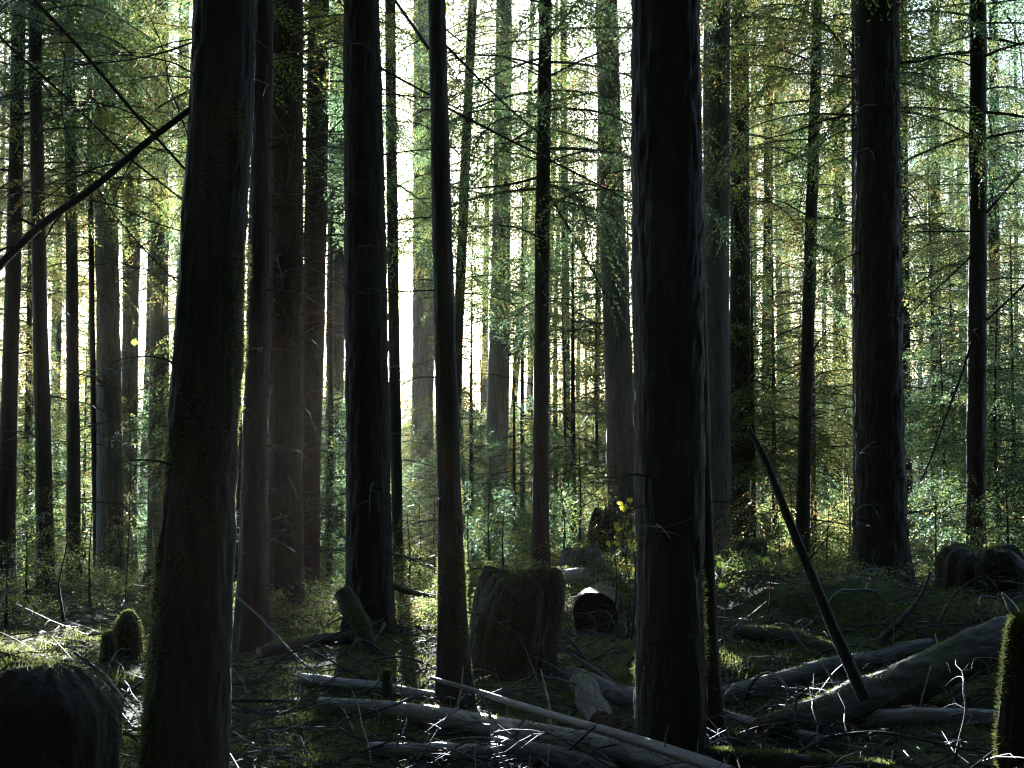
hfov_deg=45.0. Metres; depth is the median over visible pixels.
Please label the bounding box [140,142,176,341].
conifer tree
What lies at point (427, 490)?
young conifer
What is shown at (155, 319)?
conifer tree
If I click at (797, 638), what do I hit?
fallen branch
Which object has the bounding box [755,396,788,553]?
young conifer
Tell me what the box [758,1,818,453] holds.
conifer tree
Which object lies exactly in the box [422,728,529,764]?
fallen branch
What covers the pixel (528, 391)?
conifer tree
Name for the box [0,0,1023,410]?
sky
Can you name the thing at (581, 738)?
fallen branch
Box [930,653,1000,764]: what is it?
fallen branch
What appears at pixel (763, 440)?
young conifer
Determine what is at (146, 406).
conifer tree
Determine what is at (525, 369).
young conifer
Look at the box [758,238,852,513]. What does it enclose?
young conifer
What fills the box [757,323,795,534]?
young conifer
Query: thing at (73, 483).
conifer tree
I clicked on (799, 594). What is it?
fallen branch
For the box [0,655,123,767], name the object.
tree stump
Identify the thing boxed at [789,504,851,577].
young conifer
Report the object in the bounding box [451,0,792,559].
conifer tree
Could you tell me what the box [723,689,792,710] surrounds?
fallen branch
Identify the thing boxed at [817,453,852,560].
young conifer
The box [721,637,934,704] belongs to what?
fallen log
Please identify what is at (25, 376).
young conifer
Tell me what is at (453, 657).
conifer tree
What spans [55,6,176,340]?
conifer tree
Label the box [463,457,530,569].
young conifer
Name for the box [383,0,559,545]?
conifer tree
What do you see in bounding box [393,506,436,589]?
young conifer
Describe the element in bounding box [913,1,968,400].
conifer tree
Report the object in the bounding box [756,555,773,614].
maple sprig
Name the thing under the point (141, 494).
young conifer
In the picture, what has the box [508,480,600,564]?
young conifer
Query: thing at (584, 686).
fallen log
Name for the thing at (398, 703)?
fallen branch
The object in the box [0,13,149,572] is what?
conifer tree
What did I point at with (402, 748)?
fallen log
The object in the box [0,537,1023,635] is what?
undergrowth
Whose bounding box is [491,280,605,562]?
young conifer
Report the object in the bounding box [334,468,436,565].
young conifer
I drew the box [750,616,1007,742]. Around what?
fallen log
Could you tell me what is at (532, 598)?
tree stump
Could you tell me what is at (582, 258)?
conifer tree
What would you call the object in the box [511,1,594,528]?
conifer tree
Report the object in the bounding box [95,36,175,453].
conifer tree
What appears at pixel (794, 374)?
young conifer
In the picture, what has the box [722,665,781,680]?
fallen branch
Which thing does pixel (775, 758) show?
fallen log
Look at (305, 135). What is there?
conifer tree
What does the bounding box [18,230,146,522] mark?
young conifer
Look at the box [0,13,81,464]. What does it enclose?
conifer tree
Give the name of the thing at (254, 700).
fallen branch
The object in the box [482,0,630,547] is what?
conifer tree
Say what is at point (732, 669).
fallen branch
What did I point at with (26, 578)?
young conifer
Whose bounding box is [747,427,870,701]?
leaning pole
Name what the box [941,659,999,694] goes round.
fallen branch
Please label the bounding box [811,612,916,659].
fallen branch
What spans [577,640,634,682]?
fallen branch
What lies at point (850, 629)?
fallen branch
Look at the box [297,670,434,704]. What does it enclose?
fallen log
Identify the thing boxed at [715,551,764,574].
fallen log
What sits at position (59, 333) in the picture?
conifer tree
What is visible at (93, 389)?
conifer tree
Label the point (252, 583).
conifer tree
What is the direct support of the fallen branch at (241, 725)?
on the ground
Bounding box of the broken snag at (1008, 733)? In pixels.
[989,592,1023,767]
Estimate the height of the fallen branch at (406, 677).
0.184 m
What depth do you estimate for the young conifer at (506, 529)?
13.94 m
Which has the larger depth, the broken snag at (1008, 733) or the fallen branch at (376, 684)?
the fallen branch at (376, 684)
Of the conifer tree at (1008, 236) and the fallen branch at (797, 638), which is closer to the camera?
the fallen branch at (797, 638)
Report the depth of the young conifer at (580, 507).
18.95 m
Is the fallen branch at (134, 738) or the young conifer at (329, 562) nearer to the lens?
the fallen branch at (134, 738)
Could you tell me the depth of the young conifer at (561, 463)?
37.35 m
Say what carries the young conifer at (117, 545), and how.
on the ground
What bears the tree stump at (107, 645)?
on the ground
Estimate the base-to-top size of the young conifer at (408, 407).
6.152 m
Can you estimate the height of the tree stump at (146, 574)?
0.719 m
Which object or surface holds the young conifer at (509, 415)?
on the ground
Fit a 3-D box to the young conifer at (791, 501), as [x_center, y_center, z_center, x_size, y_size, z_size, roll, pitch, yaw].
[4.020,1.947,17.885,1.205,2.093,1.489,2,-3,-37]
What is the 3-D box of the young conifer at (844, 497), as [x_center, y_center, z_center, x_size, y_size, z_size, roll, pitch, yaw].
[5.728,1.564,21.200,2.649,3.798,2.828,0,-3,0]
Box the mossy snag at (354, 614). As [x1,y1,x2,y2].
[315,586,391,655]
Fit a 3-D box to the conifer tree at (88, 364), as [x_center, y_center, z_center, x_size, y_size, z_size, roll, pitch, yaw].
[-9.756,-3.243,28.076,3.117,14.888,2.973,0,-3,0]
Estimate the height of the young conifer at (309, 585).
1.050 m
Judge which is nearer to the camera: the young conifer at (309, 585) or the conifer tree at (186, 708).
the conifer tree at (186, 708)
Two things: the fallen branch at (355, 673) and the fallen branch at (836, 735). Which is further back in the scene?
the fallen branch at (355, 673)
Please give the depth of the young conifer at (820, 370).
19.72 m
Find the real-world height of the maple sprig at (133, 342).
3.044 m
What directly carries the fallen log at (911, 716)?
on the ground
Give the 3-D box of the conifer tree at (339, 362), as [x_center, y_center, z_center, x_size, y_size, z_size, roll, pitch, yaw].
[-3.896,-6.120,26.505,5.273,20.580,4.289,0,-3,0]
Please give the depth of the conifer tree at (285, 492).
12.90 m
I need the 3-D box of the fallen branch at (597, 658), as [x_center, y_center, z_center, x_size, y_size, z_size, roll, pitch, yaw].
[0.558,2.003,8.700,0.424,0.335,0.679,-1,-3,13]
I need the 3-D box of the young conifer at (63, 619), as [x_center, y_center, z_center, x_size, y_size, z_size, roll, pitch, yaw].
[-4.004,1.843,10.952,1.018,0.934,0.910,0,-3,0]
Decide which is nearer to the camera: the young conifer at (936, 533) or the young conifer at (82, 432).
the young conifer at (936, 533)
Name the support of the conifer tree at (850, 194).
on the ground
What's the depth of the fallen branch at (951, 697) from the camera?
7.68 m
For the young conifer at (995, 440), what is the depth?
16.59 m
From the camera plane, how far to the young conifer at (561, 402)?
40.98 m
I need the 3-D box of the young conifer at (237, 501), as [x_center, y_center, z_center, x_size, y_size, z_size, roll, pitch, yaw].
[-3.990,0.931,17.539,3.753,4.745,2.726,2,-3,-42]
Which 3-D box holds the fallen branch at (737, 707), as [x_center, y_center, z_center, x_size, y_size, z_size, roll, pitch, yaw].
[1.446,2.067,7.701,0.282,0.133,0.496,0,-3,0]
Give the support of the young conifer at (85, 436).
on the ground
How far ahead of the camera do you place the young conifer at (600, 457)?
26.98 m
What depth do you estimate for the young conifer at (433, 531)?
18.92 m
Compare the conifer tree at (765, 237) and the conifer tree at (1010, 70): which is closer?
the conifer tree at (765, 237)
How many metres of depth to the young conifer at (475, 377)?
43.01 m
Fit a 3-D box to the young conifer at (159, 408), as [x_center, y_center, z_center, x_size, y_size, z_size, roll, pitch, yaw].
[-4.117,-0.431,18.582,3.660,8.162,3.589,0,-3,0]
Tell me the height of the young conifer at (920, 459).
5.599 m
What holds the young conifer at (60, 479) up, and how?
on the ground
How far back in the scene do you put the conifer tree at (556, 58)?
31.97 m
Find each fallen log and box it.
[117,604,139,608]
[256,628,356,658]
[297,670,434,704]
[316,666,735,767]
[366,733,504,760]
[490,712,619,767]
[529,671,615,726]
[559,566,590,592]
[563,666,633,708]
[570,581,619,633]
[695,723,895,767]
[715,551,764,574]
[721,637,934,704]
[733,623,837,655]
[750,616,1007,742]
[865,663,997,726]
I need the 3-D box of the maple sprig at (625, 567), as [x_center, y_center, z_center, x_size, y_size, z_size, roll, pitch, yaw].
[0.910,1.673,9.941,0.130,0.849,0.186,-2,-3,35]
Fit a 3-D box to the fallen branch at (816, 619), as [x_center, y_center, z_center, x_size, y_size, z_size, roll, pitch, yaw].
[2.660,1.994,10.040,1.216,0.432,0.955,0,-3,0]
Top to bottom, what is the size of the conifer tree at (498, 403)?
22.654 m
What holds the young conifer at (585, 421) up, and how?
on the ground
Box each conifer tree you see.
[0,0,187,588]
[0,0,187,592]
[0,0,191,580]
[0,0,191,592]
[0,0,191,593]
[0,0,247,583]
[0,0,332,767]
[0,10,47,310]
[0,12,148,561]
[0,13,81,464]
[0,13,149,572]
[0,131,26,348]
[1,87,95,530]
[23,52,146,563]
[27,0,192,577]
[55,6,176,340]
[89,0,507,610]
[94,1,189,560]
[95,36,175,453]
[101,0,427,655]
[126,0,494,602]
[127,0,192,389]
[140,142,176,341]
[168,51,190,368]
[246,0,433,565]
[270,0,552,633]
[303,0,329,437]
[321,0,467,584]
[323,0,631,708]
[379,0,480,548]
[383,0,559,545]
[385,0,756,566]
[396,0,597,561]
[399,0,524,541]
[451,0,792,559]
[454,81,516,509]
[463,1,589,484]
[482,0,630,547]
[510,70,552,505]
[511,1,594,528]
[519,0,596,541]
[524,30,631,506]
[547,0,951,740]
[551,102,630,504]
[552,0,908,569]
[559,0,908,544]
[571,0,722,751]
[618,0,631,286]
[700,0,956,571]
[700,0,1023,498]
[702,0,851,555]
[721,0,1014,586]
[729,6,797,534]
[749,0,832,530]
[750,0,956,529]
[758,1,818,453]
[775,0,1023,557]
[777,0,1023,547]
[782,1,851,527]
[784,22,852,496]
[823,0,1023,503]
[824,2,954,454]
[908,0,1023,526]
[908,66,946,521]
[909,0,1023,523]
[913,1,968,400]
[915,0,1023,516]
[968,1,1023,511]
[987,61,1023,462]
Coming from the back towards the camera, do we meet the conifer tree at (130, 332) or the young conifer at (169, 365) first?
the young conifer at (169, 365)
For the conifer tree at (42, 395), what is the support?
on the ground
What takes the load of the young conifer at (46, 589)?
on the ground
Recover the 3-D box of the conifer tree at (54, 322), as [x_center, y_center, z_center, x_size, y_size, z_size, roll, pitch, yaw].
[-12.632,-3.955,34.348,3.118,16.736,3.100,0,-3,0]
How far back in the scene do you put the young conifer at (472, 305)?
20.40 m
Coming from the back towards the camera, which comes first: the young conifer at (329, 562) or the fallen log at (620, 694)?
the young conifer at (329, 562)
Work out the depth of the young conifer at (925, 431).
36.85 m
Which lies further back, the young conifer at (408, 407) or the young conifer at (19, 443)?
the young conifer at (408, 407)
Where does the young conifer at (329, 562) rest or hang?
on the ground
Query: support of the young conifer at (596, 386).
on the ground
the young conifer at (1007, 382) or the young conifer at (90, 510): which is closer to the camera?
the young conifer at (90, 510)
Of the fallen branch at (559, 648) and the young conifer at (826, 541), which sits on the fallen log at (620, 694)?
the fallen branch at (559, 648)
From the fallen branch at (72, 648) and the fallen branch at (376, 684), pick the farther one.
the fallen branch at (72, 648)
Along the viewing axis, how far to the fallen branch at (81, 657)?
6.98 m
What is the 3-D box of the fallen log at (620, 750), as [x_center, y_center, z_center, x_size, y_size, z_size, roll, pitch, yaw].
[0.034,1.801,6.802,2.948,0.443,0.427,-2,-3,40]
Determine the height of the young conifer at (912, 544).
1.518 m
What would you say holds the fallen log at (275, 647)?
on the ground
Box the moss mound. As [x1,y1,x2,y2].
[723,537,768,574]
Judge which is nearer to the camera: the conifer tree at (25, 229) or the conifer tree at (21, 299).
the conifer tree at (25, 229)
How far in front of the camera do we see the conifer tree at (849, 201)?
28.99 m
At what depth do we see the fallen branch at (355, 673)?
8.14 m
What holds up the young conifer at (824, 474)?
on the ground
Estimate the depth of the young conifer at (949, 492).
17.96 m
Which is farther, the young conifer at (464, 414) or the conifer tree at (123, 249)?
the young conifer at (464, 414)
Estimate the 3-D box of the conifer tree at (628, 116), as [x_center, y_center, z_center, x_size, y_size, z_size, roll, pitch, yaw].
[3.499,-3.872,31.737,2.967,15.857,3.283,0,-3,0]
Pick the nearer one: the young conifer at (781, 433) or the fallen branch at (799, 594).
the fallen branch at (799, 594)
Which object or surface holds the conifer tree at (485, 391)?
on the ground
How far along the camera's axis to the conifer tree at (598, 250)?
30.15 m
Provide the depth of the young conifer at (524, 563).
14.93 m
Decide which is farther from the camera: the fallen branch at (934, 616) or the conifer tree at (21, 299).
the conifer tree at (21, 299)
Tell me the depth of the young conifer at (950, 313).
20.58 m
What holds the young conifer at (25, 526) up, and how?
on the ground
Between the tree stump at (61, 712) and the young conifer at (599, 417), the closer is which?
the tree stump at (61, 712)
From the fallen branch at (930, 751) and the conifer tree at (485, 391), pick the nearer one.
the fallen branch at (930, 751)
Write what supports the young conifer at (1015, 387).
on the ground
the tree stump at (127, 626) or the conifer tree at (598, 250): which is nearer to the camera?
the tree stump at (127, 626)
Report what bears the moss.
on the ground
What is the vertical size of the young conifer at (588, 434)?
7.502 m
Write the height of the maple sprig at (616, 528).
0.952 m
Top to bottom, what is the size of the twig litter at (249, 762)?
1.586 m
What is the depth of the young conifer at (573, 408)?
20.53 m
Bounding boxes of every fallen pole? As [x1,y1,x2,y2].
[429,676,734,767]
[724,686,831,747]
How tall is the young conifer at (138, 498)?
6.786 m
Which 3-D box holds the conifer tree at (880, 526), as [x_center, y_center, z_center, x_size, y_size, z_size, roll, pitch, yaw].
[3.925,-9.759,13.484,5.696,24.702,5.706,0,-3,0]
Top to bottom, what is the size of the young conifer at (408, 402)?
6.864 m
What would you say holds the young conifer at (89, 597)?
on the ground
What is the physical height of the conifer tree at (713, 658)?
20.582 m
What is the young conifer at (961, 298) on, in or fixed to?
on the ground
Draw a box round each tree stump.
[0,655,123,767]
[95,630,118,666]
[110,609,144,660]
[140,568,151,595]
[468,559,565,681]
[559,540,606,592]
[587,506,617,563]
[933,540,1023,596]
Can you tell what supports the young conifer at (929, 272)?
on the ground
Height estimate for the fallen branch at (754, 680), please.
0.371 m
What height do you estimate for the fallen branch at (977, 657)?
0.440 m
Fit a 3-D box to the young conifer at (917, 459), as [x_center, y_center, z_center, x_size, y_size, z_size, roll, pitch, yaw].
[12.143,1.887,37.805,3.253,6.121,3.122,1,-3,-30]
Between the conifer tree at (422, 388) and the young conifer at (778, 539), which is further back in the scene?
the conifer tree at (422, 388)
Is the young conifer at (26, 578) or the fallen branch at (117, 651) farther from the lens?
the young conifer at (26, 578)
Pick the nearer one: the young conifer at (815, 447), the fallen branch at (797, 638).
the fallen branch at (797, 638)
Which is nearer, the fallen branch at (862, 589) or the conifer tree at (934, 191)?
the fallen branch at (862, 589)
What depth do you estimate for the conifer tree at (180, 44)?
24.22 m
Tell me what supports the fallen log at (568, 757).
on the ground
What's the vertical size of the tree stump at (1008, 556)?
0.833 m
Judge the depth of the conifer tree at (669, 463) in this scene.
6.36 m
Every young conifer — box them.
[0,253,89,530]
[0,300,91,584]
[0,315,138,582]
[0,363,35,554]
[0,521,63,609]
[0,541,60,631]
[1,487,102,599]
[16,332,147,580]
[16,400,91,565]
[16,475,65,590]
[16,539,107,635]
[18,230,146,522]
[28,513,134,620]
[34,305,87,497]
[55,403,146,574]
[60,325,147,527]
[61,360,148,568]
[62,313,147,533]
[83,505,155,593]
[84,255,178,583]
[92,290,242,580]
[97,178,344,589]
[99,533,155,609]
[112,299,344,591]
[137,365,242,557]
[138,297,173,483]
[235,567,318,601]
[242,190,345,575]
[245,75,436,594]
[320,323,346,540]
[320,326,414,534]
[320,463,423,550]
[322,311,403,529]
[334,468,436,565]
[391,288,434,513]
[391,493,436,550]
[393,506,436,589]
[393,513,437,591]
[400,360,435,494]
[401,306,516,554]
[401,334,483,550]
[401,361,508,531]
[401,378,486,518]
[401,383,474,524]
[402,232,589,573]
[402,339,511,574]
[403,223,559,547]
[405,155,601,564]
[406,318,588,583]
[410,491,466,582]
[413,198,603,559]
[421,508,495,595]
[433,318,481,425]
[434,348,479,498]
[462,324,528,526]
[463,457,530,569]
[464,220,591,537]
[464,253,560,522]
[466,493,534,588]
[484,359,530,494]
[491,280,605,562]
[495,142,634,566]
[505,470,565,568]
[507,235,606,537]
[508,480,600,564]
[517,158,634,539]
[525,305,605,496]
[526,367,588,525]
[528,244,632,548]
[548,340,634,554]
[549,427,606,550]
[559,313,631,517]
[561,317,606,519]
[575,466,635,566]
[604,497,635,571]
[713,498,760,556]
[729,214,851,557]
[730,203,852,563]
[731,187,930,568]
[749,446,831,557]
[750,292,843,545]
[753,271,852,560]
[754,356,789,526]
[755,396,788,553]
[757,241,927,535]
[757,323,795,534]
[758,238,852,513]
[760,249,852,528]
[760,267,850,518]
[763,516,820,574]
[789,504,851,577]
[792,367,914,559]
[816,206,948,521]
[816,319,954,556]
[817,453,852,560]
[819,238,991,556]
[827,138,1018,559]
[850,334,948,540]
[902,235,1023,567]
[902,303,1023,567]
[903,239,1023,567]
[906,286,1023,568]
[907,491,941,578]
[909,498,967,583]
[911,431,1004,549]
[912,306,957,521]
[912,366,946,521]
[916,471,1009,576]
[917,325,1023,565]
[925,229,1023,552]
[929,279,1023,510]
[934,244,1023,564]
[955,450,1023,550]
[989,301,1023,515]
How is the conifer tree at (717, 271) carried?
on the ground
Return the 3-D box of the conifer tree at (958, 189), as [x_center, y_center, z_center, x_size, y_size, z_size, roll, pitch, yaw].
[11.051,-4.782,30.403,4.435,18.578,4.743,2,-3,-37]
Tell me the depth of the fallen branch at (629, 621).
9.82 m
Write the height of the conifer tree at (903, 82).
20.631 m
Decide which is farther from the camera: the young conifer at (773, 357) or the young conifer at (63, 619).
the young conifer at (773, 357)
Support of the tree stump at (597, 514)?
on the ground
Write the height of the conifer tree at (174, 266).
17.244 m
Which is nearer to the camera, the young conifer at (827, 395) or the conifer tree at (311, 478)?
the conifer tree at (311, 478)
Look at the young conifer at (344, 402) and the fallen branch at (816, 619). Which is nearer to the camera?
the fallen branch at (816, 619)
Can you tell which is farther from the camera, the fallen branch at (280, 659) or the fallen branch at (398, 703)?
the fallen branch at (280, 659)
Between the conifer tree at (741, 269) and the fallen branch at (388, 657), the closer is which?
the fallen branch at (388, 657)
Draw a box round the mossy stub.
[378,667,393,700]
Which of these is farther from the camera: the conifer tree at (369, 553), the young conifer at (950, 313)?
the young conifer at (950, 313)
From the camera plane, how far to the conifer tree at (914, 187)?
29.10 m
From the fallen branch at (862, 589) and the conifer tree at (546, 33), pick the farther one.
the conifer tree at (546, 33)
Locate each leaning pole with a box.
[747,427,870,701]
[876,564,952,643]
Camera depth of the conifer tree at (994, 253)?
24.10 m
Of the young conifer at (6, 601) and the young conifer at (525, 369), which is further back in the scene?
the young conifer at (525, 369)
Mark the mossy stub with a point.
(385, 674)
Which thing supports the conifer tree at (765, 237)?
on the ground
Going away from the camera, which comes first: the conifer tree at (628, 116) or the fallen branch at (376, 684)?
the fallen branch at (376, 684)
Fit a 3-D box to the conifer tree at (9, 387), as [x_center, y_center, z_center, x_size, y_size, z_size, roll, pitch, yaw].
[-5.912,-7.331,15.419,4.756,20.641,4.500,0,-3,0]
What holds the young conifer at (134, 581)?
on the ground
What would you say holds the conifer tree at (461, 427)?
on the ground
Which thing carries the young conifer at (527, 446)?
on the ground
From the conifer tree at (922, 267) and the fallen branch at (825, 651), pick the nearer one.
the fallen branch at (825, 651)
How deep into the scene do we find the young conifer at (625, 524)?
13.44 m
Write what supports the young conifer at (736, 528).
on the ground
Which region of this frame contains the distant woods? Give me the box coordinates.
[19,436,1023,505]
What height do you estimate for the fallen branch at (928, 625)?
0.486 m
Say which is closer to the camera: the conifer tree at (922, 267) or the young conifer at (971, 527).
the young conifer at (971, 527)
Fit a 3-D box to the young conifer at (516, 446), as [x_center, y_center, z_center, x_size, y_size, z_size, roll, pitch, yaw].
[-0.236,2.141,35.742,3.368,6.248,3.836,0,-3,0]
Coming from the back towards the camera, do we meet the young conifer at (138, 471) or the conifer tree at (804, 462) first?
the young conifer at (138, 471)
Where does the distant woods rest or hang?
on the ground
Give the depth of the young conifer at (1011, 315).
17.33 m
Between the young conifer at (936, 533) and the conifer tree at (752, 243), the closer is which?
the young conifer at (936, 533)
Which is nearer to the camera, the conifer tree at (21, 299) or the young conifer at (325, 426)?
the young conifer at (325, 426)
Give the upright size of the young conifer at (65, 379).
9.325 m
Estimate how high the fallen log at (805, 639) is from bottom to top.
0.199 m
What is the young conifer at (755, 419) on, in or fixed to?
on the ground
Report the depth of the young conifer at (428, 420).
27.05 m
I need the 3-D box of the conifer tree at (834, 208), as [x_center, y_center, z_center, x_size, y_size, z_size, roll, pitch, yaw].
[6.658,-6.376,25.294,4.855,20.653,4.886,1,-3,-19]
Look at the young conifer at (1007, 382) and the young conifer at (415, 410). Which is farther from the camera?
the young conifer at (1007, 382)
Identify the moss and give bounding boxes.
[0,568,1023,767]
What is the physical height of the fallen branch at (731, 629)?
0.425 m
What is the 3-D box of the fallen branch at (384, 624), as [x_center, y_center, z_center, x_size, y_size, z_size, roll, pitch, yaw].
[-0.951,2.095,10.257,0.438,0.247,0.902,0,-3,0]
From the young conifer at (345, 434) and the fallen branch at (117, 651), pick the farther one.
the young conifer at (345, 434)
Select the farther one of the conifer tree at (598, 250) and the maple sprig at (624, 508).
the conifer tree at (598, 250)
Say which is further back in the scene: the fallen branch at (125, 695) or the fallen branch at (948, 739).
the fallen branch at (125, 695)
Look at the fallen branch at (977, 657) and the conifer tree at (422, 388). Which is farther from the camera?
the conifer tree at (422, 388)
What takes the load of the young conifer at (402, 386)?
on the ground
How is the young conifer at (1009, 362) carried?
on the ground
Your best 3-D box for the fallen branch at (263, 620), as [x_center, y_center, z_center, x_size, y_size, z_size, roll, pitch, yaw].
[-1.727,1.869,9.245,0.441,0.470,1.693,1,-3,-24]
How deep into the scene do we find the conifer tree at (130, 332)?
20.94 m
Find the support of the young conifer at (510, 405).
on the ground
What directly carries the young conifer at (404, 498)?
on the ground
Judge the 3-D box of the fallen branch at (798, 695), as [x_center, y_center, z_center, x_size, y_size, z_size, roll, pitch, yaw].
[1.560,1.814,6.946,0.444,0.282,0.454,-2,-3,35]
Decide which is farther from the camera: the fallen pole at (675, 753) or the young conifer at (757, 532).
the young conifer at (757, 532)
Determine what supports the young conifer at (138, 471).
on the ground
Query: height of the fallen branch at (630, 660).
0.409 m
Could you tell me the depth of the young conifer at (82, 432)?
33.66 m
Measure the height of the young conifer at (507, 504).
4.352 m
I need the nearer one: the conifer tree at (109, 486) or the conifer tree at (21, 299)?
the conifer tree at (109, 486)
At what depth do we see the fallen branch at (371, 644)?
9.13 m
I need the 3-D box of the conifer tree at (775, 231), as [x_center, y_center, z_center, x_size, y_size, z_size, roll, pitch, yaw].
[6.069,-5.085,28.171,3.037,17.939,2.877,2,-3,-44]
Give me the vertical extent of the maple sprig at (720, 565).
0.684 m
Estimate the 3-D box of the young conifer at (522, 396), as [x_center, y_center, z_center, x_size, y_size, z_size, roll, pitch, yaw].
[0.012,-0.166,23.095,4.539,8.560,3.566,1,-3,-26]
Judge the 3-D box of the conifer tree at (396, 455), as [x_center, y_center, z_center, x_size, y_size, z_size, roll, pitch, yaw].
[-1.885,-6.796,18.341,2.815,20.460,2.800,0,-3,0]
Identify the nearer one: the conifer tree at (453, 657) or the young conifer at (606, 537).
the conifer tree at (453, 657)
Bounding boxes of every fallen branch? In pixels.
[0,639,87,653]
[55,637,141,717]
[102,641,148,681]
[110,674,295,705]
[123,679,144,697]
[124,731,139,740]
[125,704,290,750]
[234,593,321,672]
[255,620,381,685]
[292,642,375,680]
[298,680,376,698]
[301,694,447,745]
[317,677,401,703]
[319,647,435,698]
[338,633,385,656]
[372,661,430,699]
[375,617,423,639]
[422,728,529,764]
[504,652,570,685]
[548,644,633,697]
[552,639,624,681]
[557,619,592,668]
[560,697,637,751]
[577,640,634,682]
[612,614,635,638]
[626,631,746,665]
[707,730,757,751]
[715,570,828,611]
[717,588,804,640]
[720,660,749,677]
[721,671,858,715]
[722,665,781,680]
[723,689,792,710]
[725,701,751,714]
[731,703,904,744]
[741,680,822,736]
[755,615,807,652]
[769,568,904,602]
[788,602,850,646]
[796,720,995,755]
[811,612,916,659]
[824,615,951,641]
[881,608,948,632]
[896,593,999,640]
[919,721,995,752]
[922,704,944,707]
[925,750,947,753]
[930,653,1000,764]
[933,647,1002,672]
[934,633,1000,707]
[938,554,1021,623]
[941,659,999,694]
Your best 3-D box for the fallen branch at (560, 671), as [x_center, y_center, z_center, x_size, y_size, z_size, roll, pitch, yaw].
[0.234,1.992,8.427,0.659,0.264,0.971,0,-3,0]
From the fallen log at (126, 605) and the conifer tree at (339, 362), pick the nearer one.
the fallen log at (126, 605)
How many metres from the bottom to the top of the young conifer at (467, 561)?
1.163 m
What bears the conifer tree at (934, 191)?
on the ground
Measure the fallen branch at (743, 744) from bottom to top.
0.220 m
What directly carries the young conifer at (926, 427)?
on the ground
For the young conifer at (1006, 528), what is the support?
on the ground
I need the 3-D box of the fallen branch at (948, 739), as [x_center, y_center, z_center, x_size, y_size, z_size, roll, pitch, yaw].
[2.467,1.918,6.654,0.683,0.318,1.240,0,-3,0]
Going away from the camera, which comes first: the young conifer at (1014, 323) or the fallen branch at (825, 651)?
the fallen branch at (825, 651)
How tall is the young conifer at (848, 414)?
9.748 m
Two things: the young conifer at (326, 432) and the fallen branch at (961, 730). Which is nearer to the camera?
the fallen branch at (961, 730)
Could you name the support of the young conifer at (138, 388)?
on the ground
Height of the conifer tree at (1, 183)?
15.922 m
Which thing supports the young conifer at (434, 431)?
on the ground
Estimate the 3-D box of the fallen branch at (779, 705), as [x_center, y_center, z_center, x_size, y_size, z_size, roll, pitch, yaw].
[1.726,1.961,7.234,0.693,0.240,1.110,2,-3,-44]
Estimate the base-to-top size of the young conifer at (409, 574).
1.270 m
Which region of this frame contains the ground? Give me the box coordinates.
[0,462,1023,767]
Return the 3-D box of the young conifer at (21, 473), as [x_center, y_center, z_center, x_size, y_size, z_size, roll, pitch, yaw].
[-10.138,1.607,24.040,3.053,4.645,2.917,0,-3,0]
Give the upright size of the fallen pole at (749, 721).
0.505 m
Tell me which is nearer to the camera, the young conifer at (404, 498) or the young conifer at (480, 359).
the young conifer at (404, 498)
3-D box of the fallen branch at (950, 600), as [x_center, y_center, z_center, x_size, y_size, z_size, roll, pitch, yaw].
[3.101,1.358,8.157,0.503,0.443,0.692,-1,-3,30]
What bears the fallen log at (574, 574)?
on the ground
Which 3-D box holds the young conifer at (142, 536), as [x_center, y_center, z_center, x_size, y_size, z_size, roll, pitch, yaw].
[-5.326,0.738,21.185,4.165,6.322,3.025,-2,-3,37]
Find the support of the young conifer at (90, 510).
on the ground
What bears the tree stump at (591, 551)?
on the ground
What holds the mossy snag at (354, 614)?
on the ground
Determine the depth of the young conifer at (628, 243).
23.12 m
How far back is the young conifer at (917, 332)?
20.74 m
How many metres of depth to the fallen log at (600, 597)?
10.33 m
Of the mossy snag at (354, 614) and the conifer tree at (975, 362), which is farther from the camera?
the conifer tree at (975, 362)
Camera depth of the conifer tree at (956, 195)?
27.92 m
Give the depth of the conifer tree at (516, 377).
34.97 m
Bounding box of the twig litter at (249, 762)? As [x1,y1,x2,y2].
[0,532,1023,767]
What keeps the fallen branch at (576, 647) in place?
on the ground
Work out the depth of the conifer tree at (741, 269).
18.95 m
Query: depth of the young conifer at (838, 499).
20.92 m
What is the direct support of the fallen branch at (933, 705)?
on the ground
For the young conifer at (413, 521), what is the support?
on the ground
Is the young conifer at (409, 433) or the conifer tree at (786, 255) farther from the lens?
the conifer tree at (786, 255)
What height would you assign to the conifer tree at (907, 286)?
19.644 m
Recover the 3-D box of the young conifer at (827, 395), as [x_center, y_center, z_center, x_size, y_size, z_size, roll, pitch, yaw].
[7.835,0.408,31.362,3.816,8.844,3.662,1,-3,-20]
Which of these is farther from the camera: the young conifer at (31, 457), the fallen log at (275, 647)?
the young conifer at (31, 457)
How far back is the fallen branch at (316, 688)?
8.14 m
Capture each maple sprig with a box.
[125,340,137,600]
[595,522,621,629]
[613,539,634,638]
[617,498,636,640]
[715,561,725,645]
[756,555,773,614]

